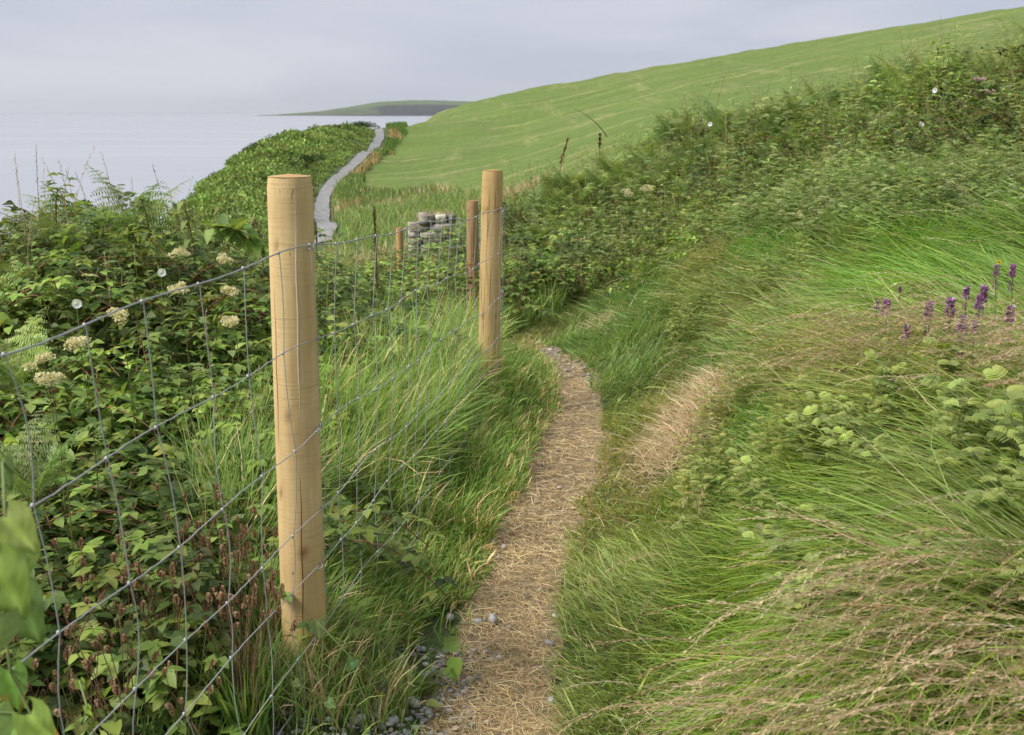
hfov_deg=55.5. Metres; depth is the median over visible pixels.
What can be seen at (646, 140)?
fern
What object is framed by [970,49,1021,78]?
fern
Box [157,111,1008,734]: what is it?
ground
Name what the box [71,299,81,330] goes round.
bindweed flower
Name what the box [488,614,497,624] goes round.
stone
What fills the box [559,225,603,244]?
fern
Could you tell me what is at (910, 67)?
fern
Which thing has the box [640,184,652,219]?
meadowsweet
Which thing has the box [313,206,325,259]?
nettle
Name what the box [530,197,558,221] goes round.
fern
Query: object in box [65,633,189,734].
plantain
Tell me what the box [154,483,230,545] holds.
plantain
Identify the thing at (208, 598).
plantain
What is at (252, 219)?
nettle
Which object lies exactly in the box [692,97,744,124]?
fern
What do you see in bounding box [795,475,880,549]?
vetch
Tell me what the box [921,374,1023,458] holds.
vetch
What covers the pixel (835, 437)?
vetch
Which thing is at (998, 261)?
yellow flower
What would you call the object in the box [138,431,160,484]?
fern
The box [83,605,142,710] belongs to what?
plantain
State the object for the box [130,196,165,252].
nettle
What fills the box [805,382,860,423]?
vetch
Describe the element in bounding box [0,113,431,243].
sea
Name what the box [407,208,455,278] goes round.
stone wall
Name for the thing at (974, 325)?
betony
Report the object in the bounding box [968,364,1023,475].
leafy plant
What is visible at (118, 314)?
meadowsweet
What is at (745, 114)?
fern
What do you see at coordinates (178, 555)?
plantain
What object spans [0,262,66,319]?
fern
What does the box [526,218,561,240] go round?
fern
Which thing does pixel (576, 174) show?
fern
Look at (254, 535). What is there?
plantain
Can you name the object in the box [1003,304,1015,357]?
betony
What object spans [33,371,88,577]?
meadowsweet
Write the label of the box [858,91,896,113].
fern
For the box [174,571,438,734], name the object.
tuft
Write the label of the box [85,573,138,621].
plantain
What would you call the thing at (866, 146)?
fern
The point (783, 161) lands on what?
fern
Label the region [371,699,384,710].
stone
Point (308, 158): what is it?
shrub
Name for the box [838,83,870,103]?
fern
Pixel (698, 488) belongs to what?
turf herbs
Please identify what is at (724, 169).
fern
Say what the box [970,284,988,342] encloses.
betony
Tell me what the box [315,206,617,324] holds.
bramble bush
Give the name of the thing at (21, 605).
bindweed sprig
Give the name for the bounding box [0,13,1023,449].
tall stems
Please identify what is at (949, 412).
vetch
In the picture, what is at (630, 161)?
fern
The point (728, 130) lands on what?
fern
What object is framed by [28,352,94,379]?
fern
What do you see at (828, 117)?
fern
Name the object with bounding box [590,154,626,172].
fern
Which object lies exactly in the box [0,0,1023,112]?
sky
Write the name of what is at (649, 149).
fern
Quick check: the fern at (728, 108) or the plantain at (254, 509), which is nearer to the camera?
the plantain at (254, 509)
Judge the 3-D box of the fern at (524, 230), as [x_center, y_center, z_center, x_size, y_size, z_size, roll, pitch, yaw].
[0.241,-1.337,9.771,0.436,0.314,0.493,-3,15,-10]
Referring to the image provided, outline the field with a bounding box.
[364,7,1023,194]
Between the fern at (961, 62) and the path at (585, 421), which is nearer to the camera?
the path at (585, 421)
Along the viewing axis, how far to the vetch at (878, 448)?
2.35 m
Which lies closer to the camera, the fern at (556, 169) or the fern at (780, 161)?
the fern at (780, 161)
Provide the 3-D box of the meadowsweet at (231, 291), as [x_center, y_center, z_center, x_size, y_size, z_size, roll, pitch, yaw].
[-1.052,0.019,3.683,0.090,0.676,0.102,0,15,0]
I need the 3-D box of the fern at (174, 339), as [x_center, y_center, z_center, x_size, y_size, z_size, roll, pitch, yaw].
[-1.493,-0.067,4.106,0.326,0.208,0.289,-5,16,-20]
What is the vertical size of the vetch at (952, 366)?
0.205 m
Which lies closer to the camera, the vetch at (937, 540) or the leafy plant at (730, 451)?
the vetch at (937, 540)
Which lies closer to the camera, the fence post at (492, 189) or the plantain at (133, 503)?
the plantain at (133, 503)
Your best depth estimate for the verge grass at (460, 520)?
3.46 m
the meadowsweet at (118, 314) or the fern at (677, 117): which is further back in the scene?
the fern at (677, 117)
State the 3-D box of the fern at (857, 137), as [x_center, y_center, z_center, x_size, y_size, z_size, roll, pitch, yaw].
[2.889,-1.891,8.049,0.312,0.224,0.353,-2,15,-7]
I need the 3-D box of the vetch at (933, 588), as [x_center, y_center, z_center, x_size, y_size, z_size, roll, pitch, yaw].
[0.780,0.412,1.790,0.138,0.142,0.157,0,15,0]
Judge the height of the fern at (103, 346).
0.316 m
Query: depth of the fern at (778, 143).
8.33 m
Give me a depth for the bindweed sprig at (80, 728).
1.37 m
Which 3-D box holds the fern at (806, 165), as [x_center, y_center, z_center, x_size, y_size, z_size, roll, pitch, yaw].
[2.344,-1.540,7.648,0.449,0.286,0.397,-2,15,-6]
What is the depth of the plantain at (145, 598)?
2.38 m
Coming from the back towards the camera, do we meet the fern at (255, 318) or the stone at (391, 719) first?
the fern at (255, 318)
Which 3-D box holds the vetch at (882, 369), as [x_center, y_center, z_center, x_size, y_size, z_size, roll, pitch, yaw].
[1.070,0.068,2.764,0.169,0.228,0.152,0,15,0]
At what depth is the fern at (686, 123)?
9.56 m
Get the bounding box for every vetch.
[736,489,844,571]
[756,471,818,550]
[761,552,832,629]
[769,402,860,469]
[770,400,826,448]
[780,537,860,639]
[784,383,847,438]
[785,366,935,438]
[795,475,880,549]
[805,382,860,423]
[820,400,876,465]
[821,390,958,468]
[821,394,894,455]
[825,531,922,611]
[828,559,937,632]
[853,398,966,484]
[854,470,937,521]
[858,349,912,428]
[878,373,954,430]
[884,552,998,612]
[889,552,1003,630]
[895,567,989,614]
[901,498,1021,564]
[914,404,986,496]
[916,380,1023,416]
[920,555,1020,651]
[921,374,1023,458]
[923,337,987,407]
[937,425,1023,520]
[938,416,1023,485]
[947,386,1022,446]
[948,451,1023,545]
[980,544,1023,614]
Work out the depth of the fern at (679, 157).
9.21 m
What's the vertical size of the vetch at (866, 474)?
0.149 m
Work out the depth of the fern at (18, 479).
2.19 m
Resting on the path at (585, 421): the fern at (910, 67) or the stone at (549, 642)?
the stone at (549, 642)
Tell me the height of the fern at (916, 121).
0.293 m
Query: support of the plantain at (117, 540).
on the ground at (429, 629)
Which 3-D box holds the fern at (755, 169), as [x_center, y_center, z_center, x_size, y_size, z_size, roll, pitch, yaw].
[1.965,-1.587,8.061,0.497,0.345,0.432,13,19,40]
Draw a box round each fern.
[0,198,54,240]
[0,204,116,266]
[0,256,52,301]
[0,257,55,290]
[0,261,33,333]
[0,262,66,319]
[0,309,60,400]
[0,312,81,360]
[0,369,68,436]
[0,371,92,418]
[0,380,34,437]
[0,408,110,511]
[16,206,94,266]
[17,286,103,324]
[19,311,114,368]
[22,181,149,256]
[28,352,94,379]
[37,358,95,381]
[45,296,179,364]
[55,164,191,250]
[65,273,159,357]
[89,393,146,422]
[92,223,201,281]
[94,228,178,275]
[99,341,182,399]
[118,329,182,364]
[131,408,157,483]
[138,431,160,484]
[142,342,246,383]
[169,231,215,285]
[170,292,229,328]
[188,277,255,299]
[188,326,264,362]
[215,262,261,291]
[216,250,255,276]
[229,290,269,338]
[514,218,553,242]
[518,185,558,218]
[518,235,539,255]
[524,223,549,244]
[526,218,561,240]
[530,176,568,209]
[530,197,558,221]
[536,169,575,190]
[539,174,569,188]
[540,229,568,251]
[542,186,583,210]
[544,208,578,233]
[545,164,584,190]
[554,166,586,192]
[555,170,588,196]
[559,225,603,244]
[560,194,593,221]
[563,167,587,189]
[563,184,593,203]
[566,171,602,190]
[580,163,614,194]
[582,151,621,170]
[584,208,613,233]
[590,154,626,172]
[594,207,628,234]
[598,152,624,176]
[607,158,643,189]
[610,176,633,209]
[613,150,639,169]
[615,178,643,199]
[620,142,640,153]
[620,149,642,173]
[621,144,658,166]
[621,145,668,172]
[625,254,678,285]
[629,190,681,223]
[631,162,670,193]
[632,170,677,195]
[635,142,658,162]
[635,177,658,199]
[637,130,657,154]
[640,119,667,148]
[650,107,704,142]
[650,110,686,149]
[650,156,685,189]
[651,113,696,142]
[653,177,682,196]
[655,158,688,179]
[657,144,704,180]
[659,147,706,177]
[665,177,696,207]
[666,101,698,120]
[668,121,721,161]
[669,165,715,194]
[679,141,706,158]
[685,134,740,166]
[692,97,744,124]
[710,109,742,140]
[710,146,742,164]
[712,107,756,119]
[713,114,745,137]
[715,160,740,177]
[716,108,757,129]
[721,157,765,185]
[735,99,774,130]
[735,99,786,137]
[735,137,798,166]
[740,108,783,127]
[745,124,802,158]
[747,117,818,155]
[751,108,798,135]
[758,154,805,171]
[762,154,799,176]
[776,105,817,127]
[779,88,813,113]
[780,155,824,176]
[784,127,829,156]
[800,76,843,101]
[801,136,833,154]
[802,109,852,139]
[803,87,840,114]
[805,84,849,119]
[811,105,868,129]
[816,204,883,245]
[817,98,867,131]
[818,84,861,101]
[819,112,853,140]
[822,81,860,110]
[832,97,865,113]
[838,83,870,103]
[838,108,891,129]
[839,136,902,166]
[840,125,889,143]
[850,85,891,104]
[851,61,898,88]
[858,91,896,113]
[859,63,922,98]
[859,66,911,84]
[864,80,907,101]
[869,58,905,82]
[872,53,953,115]
[886,109,933,134]
[888,47,942,89]
[917,60,952,81]
[932,47,985,79]
[943,49,975,64]
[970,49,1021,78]
[992,40,1023,64]
[1007,19,1023,43]
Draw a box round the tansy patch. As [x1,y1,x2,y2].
[673,112,1023,249]
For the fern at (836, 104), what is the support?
on the ground at (429, 629)
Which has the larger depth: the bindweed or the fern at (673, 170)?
the fern at (673, 170)
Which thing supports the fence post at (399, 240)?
on the ground at (429, 629)
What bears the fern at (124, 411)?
on the undergrowth at (92, 530)
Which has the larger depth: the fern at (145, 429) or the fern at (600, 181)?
the fern at (600, 181)
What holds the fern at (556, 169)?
on the ground at (429, 629)
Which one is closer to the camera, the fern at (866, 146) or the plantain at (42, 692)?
the plantain at (42, 692)
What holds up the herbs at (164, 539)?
on the ground at (429, 629)
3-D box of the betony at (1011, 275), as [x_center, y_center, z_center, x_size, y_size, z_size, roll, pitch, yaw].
[1.712,-0.199,3.360,0.064,0.325,0.058,12,19,38]
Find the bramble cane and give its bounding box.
[202,213,268,258]
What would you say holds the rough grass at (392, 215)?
on the ground at (429, 629)
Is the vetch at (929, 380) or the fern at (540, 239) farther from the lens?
the fern at (540, 239)
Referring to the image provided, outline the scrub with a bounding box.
[160,121,374,267]
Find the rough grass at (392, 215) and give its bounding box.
[315,165,576,338]
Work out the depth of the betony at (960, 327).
2.93 m
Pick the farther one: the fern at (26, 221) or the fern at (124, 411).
the fern at (26, 221)
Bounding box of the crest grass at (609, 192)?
[460,46,1023,303]
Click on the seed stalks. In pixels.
(878, 604)
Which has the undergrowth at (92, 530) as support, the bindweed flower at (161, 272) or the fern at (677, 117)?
the bindweed flower at (161, 272)
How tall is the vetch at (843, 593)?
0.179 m
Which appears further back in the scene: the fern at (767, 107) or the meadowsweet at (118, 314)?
the fern at (767, 107)
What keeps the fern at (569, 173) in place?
on the ground at (429, 629)
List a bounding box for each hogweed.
[969,89,989,116]
[972,77,986,97]
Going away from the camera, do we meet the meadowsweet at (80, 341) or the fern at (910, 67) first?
the meadowsweet at (80, 341)
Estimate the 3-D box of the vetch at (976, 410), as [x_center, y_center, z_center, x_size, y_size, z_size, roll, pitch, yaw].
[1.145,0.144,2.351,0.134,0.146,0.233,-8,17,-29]
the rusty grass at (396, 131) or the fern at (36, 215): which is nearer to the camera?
the fern at (36, 215)
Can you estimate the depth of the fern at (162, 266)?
4.88 m
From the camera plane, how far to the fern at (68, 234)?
4.45 m
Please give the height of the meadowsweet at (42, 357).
0.675 m
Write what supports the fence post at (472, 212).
on the ground at (429, 629)
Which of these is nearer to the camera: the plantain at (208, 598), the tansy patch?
the plantain at (208, 598)
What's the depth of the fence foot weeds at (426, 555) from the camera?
2.92 m
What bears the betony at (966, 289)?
on the ground at (429, 629)
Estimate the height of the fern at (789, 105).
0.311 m
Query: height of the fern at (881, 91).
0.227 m
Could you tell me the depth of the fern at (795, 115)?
8.96 m
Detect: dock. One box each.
[372,206,379,309]
[559,138,568,171]
[597,133,601,169]
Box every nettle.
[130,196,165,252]
[171,201,210,282]
[214,206,236,266]
[249,217,268,272]
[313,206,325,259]
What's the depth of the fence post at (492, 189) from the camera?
4.49 m
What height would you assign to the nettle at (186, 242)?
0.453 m
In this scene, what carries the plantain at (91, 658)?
on the ground at (429, 629)
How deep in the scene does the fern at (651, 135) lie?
10.29 m
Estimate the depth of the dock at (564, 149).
10.34 m
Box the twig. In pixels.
[575,109,607,136]
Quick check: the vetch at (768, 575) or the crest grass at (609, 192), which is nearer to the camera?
the vetch at (768, 575)
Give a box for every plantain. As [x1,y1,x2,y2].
[12,621,107,734]
[26,678,87,734]
[37,534,120,620]
[49,640,148,734]
[53,603,178,734]
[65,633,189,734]
[70,537,167,697]
[75,527,124,622]
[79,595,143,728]
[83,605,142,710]
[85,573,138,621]
[110,521,228,734]
[129,583,211,679]
[131,581,222,722]
[132,502,185,544]
[139,620,235,734]
[142,560,171,614]
[147,557,243,727]
[153,529,245,667]
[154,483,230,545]
[156,553,195,656]
[161,573,234,689]
[165,512,207,544]
[168,535,241,672]
[181,574,288,734]
[183,579,299,734]
[185,549,313,728]
[188,505,270,620]
[194,515,267,631]
[199,524,272,674]
[199,553,301,731]
[213,490,281,645]
[214,483,259,567]
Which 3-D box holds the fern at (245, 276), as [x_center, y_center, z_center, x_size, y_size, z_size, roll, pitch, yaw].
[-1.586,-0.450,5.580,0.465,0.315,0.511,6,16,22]
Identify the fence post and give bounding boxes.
[267,174,326,665]
[396,227,403,286]
[467,200,478,313]
[478,169,503,389]
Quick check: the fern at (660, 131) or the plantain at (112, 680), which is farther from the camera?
the fern at (660, 131)
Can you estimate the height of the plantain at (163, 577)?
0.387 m
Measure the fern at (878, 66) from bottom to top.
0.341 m
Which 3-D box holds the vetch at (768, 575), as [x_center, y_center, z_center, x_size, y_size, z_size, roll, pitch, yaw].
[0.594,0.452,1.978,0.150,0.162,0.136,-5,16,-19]
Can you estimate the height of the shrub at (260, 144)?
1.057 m
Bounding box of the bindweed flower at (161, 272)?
[157,268,165,292]
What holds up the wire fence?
attached to the fence post at (290, 211)
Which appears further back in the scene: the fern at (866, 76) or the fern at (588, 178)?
the fern at (588, 178)
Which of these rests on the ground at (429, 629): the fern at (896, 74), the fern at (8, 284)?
the fern at (896, 74)
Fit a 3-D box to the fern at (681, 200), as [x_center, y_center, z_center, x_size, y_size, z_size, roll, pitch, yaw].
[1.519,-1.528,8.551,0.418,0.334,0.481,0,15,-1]
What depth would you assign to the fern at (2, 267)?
4.04 m
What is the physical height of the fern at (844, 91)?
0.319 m
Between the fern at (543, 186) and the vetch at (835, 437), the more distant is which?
the fern at (543, 186)
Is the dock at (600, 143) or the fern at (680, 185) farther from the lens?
the dock at (600, 143)
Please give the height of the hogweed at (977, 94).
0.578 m
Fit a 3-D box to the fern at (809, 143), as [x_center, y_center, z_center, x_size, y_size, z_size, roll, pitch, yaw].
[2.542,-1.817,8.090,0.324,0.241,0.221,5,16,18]
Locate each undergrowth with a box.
[0,172,480,734]
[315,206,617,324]
[435,41,1023,301]
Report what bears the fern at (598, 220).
on the ground at (429, 629)
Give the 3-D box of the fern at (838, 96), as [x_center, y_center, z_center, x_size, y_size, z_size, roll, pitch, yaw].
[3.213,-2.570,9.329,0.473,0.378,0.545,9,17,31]
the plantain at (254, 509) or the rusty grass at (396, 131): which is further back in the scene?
the rusty grass at (396, 131)
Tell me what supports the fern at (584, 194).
on the ground at (429, 629)
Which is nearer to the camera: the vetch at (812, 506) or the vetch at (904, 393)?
the vetch at (812, 506)
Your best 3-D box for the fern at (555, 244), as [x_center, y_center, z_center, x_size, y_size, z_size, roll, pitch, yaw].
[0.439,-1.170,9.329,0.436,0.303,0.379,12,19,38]
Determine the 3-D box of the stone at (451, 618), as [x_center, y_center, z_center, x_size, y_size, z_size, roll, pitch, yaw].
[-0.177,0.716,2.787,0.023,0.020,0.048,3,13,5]
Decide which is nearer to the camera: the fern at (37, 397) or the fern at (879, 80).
the fern at (37, 397)
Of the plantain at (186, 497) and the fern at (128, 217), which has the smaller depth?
the plantain at (186, 497)
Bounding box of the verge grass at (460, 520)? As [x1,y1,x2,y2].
[47,277,566,734]
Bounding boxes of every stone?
[348,712,365,724]
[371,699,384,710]
[387,715,399,723]
[404,694,420,709]
[426,706,433,717]
[446,614,453,621]
[473,618,483,625]
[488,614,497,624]
[544,640,555,645]
[547,696,555,703]
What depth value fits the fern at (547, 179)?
10.27 m
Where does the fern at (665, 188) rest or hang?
on the ground at (429, 629)
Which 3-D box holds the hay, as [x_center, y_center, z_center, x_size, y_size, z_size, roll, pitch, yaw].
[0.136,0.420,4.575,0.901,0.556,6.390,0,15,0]
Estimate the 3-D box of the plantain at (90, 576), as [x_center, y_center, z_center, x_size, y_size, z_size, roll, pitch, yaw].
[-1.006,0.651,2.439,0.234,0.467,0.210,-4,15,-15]
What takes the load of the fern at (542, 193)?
on the ground at (429, 629)
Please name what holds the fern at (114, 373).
on the undergrowth at (92, 530)
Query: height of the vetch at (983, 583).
0.176 m
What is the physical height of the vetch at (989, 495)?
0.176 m
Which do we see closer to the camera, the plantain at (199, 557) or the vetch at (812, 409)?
the plantain at (199, 557)
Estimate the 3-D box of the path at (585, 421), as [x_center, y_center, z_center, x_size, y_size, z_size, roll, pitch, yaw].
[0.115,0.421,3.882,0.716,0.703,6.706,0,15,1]
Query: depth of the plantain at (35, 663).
2.12 m
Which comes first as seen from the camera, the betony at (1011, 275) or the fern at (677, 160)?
the betony at (1011, 275)
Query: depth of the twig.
10.24 m
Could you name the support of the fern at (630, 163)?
on the ground at (429, 629)
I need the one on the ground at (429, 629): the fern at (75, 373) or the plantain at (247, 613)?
the plantain at (247, 613)
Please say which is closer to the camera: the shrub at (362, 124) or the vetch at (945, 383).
the vetch at (945, 383)
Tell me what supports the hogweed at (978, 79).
on the ground at (429, 629)
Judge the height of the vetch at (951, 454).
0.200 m
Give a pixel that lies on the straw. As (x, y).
(683, 422)
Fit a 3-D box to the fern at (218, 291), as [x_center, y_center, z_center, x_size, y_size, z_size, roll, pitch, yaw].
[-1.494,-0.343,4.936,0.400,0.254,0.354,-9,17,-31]
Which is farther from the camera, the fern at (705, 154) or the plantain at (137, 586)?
the fern at (705, 154)
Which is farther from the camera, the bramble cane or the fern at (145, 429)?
the bramble cane
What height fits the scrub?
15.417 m
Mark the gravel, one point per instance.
(441, 662)
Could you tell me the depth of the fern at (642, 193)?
9.20 m
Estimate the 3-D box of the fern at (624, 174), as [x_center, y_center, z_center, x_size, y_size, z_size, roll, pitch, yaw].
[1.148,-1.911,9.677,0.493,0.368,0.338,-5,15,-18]
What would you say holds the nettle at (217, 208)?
on the undergrowth at (92, 530)
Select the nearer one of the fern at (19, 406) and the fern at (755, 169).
the fern at (19, 406)
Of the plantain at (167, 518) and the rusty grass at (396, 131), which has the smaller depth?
the plantain at (167, 518)
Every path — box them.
[314,128,383,243]
[423,340,612,734]
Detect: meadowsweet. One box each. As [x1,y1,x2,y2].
[21,351,81,538]
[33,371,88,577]
[63,336,104,519]
[106,307,147,485]
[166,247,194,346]
[167,281,196,437]
[216,252,239,349]
[219,315,247,418]
[220,285,246,391]
[621,188,633,240]
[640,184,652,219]
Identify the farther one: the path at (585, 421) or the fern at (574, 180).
the fern at (574, 180)
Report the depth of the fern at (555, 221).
9.54 m
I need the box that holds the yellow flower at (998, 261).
[988,259,1000,352]
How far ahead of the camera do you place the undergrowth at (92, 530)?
3.12 m
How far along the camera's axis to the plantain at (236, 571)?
2.09 m
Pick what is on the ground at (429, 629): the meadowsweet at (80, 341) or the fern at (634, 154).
the fern at (634, 154)
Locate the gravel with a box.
[270,340,602,734]
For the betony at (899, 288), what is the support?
on the ground at (429, 629)
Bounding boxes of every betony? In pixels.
[865,300,878,345]
[880,299,891,343]
[898,285,901,329]
[899,324,910,370]
[916,300,933,349]
[942,297,955,339]
[947,314,967,368]
[959,286,970,323]
[959,321,977,374]
[964,294,983,363]
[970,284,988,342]
[984,264,999,312]
[997,263,1016,315]
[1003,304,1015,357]
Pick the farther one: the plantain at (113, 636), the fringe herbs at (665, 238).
the fringe herbs at (665, 238)
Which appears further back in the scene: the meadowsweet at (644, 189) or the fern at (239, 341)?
the meadowsweet at (644, 189)
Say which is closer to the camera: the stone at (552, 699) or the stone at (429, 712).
the stone at (429, 712)
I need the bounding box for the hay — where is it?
[409,340,630,734]
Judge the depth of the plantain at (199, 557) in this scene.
2.32 m
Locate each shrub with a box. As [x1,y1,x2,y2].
[241,142,264,152]
[297,152,324,162]
[352,120,379,127]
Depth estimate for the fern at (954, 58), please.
8.88 m
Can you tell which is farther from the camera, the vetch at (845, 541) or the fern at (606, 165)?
the fern at (606, 165)
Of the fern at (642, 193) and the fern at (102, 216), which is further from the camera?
the fern at (642, 193)
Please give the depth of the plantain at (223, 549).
2.30 m
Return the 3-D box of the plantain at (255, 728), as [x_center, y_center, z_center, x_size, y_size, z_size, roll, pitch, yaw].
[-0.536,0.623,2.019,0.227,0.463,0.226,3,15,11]
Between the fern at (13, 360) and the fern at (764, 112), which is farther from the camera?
the fern at (764, 112)
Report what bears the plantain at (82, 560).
on the ground at (429, 629)
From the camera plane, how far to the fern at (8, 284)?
3.97 m
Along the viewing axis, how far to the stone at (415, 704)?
2.32 m
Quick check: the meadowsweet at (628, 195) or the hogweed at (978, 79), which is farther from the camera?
the meadowsweet at (628, 195)
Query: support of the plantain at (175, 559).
on the ground at (429, 629)
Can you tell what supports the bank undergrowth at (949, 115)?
on the ground at (429, 629)
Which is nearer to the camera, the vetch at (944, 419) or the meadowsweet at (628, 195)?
the vetch at (944, 419)
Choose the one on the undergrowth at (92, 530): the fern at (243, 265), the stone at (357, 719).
the fern at (243, 265)
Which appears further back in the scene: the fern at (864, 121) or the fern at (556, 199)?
the fern at (556, 199)
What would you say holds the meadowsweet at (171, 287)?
on the undergrowth at (92, 530)
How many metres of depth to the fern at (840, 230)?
5.25 m
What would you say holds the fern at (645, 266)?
on the ground at (429, 629)
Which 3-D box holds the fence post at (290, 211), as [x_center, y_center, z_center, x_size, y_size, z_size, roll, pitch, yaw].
[-0.479,0.267,2.189,0.138,1.381,0.105,0,15,0]
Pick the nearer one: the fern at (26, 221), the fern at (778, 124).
the fern at (26, 221)
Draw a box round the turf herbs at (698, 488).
[633,181,1023,734]
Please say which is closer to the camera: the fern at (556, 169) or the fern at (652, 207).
the fern at (652, 207)
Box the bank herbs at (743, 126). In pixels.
[502,18,1023,300]
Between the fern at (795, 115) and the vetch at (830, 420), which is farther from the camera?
the fern at (795, 115)
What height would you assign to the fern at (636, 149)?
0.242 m
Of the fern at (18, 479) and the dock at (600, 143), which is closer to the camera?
the fern at (18, 479)
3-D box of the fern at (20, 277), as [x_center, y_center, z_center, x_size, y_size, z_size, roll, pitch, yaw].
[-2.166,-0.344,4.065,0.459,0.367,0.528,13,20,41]
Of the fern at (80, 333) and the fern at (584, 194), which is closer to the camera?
the fern at (80, 333)
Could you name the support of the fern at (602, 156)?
on the ground at (429, 629)
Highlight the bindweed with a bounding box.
[0,203,467,734]
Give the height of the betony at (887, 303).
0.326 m
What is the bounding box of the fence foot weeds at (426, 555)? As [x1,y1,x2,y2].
[351,402,467,584]
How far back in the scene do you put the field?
73.91 m
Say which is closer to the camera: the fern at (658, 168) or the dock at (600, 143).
the fern at (658, 168)
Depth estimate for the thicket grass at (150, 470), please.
3.31 m
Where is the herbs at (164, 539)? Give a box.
[0,184,378,734]
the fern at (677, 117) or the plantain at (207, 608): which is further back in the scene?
the fern at (677, 117)
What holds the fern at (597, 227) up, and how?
on the ground at (429, 629)
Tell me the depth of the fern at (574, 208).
9.52 m
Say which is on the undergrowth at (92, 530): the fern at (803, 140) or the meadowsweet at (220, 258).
the meadowsweet at (220, 258)
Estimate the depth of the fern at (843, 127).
8.16 m
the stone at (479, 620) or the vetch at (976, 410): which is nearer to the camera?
the vetch at (976, 410)
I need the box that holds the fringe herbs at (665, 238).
[569,177,769,302]
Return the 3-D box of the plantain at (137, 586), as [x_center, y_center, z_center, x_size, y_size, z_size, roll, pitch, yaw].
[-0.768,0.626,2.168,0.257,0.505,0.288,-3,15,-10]
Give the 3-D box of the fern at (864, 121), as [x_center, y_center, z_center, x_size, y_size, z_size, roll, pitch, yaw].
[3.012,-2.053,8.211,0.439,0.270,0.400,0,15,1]
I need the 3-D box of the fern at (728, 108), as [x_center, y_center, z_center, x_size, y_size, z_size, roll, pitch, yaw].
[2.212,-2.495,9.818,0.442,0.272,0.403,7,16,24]
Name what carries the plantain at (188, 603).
on the ground at (429, 629)
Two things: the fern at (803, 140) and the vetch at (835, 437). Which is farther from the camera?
the fern at (803, 140)
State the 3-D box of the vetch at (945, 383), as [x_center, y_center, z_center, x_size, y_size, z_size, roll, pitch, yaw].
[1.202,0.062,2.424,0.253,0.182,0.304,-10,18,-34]
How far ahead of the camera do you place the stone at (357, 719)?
2.18 m
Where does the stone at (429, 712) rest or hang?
on the path at (585, 421)
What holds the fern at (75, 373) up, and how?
on the undergrowth at (92, 530)
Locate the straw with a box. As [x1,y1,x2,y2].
[564,296,774,487]
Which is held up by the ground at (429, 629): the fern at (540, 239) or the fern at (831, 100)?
the fern at (831, 100)
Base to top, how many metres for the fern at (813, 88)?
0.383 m
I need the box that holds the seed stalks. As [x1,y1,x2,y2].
[544,106,1023,734]
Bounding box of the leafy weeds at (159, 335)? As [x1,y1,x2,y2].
[2,202,367,454]
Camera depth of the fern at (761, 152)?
8.28 m
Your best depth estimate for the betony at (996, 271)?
3.38 m
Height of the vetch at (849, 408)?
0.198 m
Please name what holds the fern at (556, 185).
on the ground at (429, 629)
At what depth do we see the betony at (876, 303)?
3.45 m
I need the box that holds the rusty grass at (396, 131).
[336,121,438,212]
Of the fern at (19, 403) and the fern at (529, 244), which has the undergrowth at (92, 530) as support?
the fern at (19, 403)
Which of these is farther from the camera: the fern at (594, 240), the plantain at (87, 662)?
the fern at (594, 240)
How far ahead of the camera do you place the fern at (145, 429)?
3.50 m
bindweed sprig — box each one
[0,454,58,734]
[74,677,106,734]
[291,617,387,727]
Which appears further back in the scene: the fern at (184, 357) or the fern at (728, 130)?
the fern at (728, 130)
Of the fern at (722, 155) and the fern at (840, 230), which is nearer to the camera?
the fern at (840, 230)
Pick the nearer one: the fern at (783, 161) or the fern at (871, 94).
the fern at (783, 161)
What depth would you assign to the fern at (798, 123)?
8.44 m
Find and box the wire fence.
[0,208,505,734]
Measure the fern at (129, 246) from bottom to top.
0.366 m
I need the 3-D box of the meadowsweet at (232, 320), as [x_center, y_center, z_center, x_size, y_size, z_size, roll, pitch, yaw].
[-0.999,0.143,3.493,0.117,0.667,0.091,0,15,0]
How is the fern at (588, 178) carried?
on the ground at (429, 629)
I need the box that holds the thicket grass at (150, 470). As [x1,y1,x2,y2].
[0,202,422,730]
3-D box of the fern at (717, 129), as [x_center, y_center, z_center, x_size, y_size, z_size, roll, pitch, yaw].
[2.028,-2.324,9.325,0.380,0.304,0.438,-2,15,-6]
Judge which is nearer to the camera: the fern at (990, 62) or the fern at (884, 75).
the fern at (990, 62)
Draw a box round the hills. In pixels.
[246,100,470,115]
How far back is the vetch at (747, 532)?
2.23 m
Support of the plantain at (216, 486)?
on the ground at (429, 629)

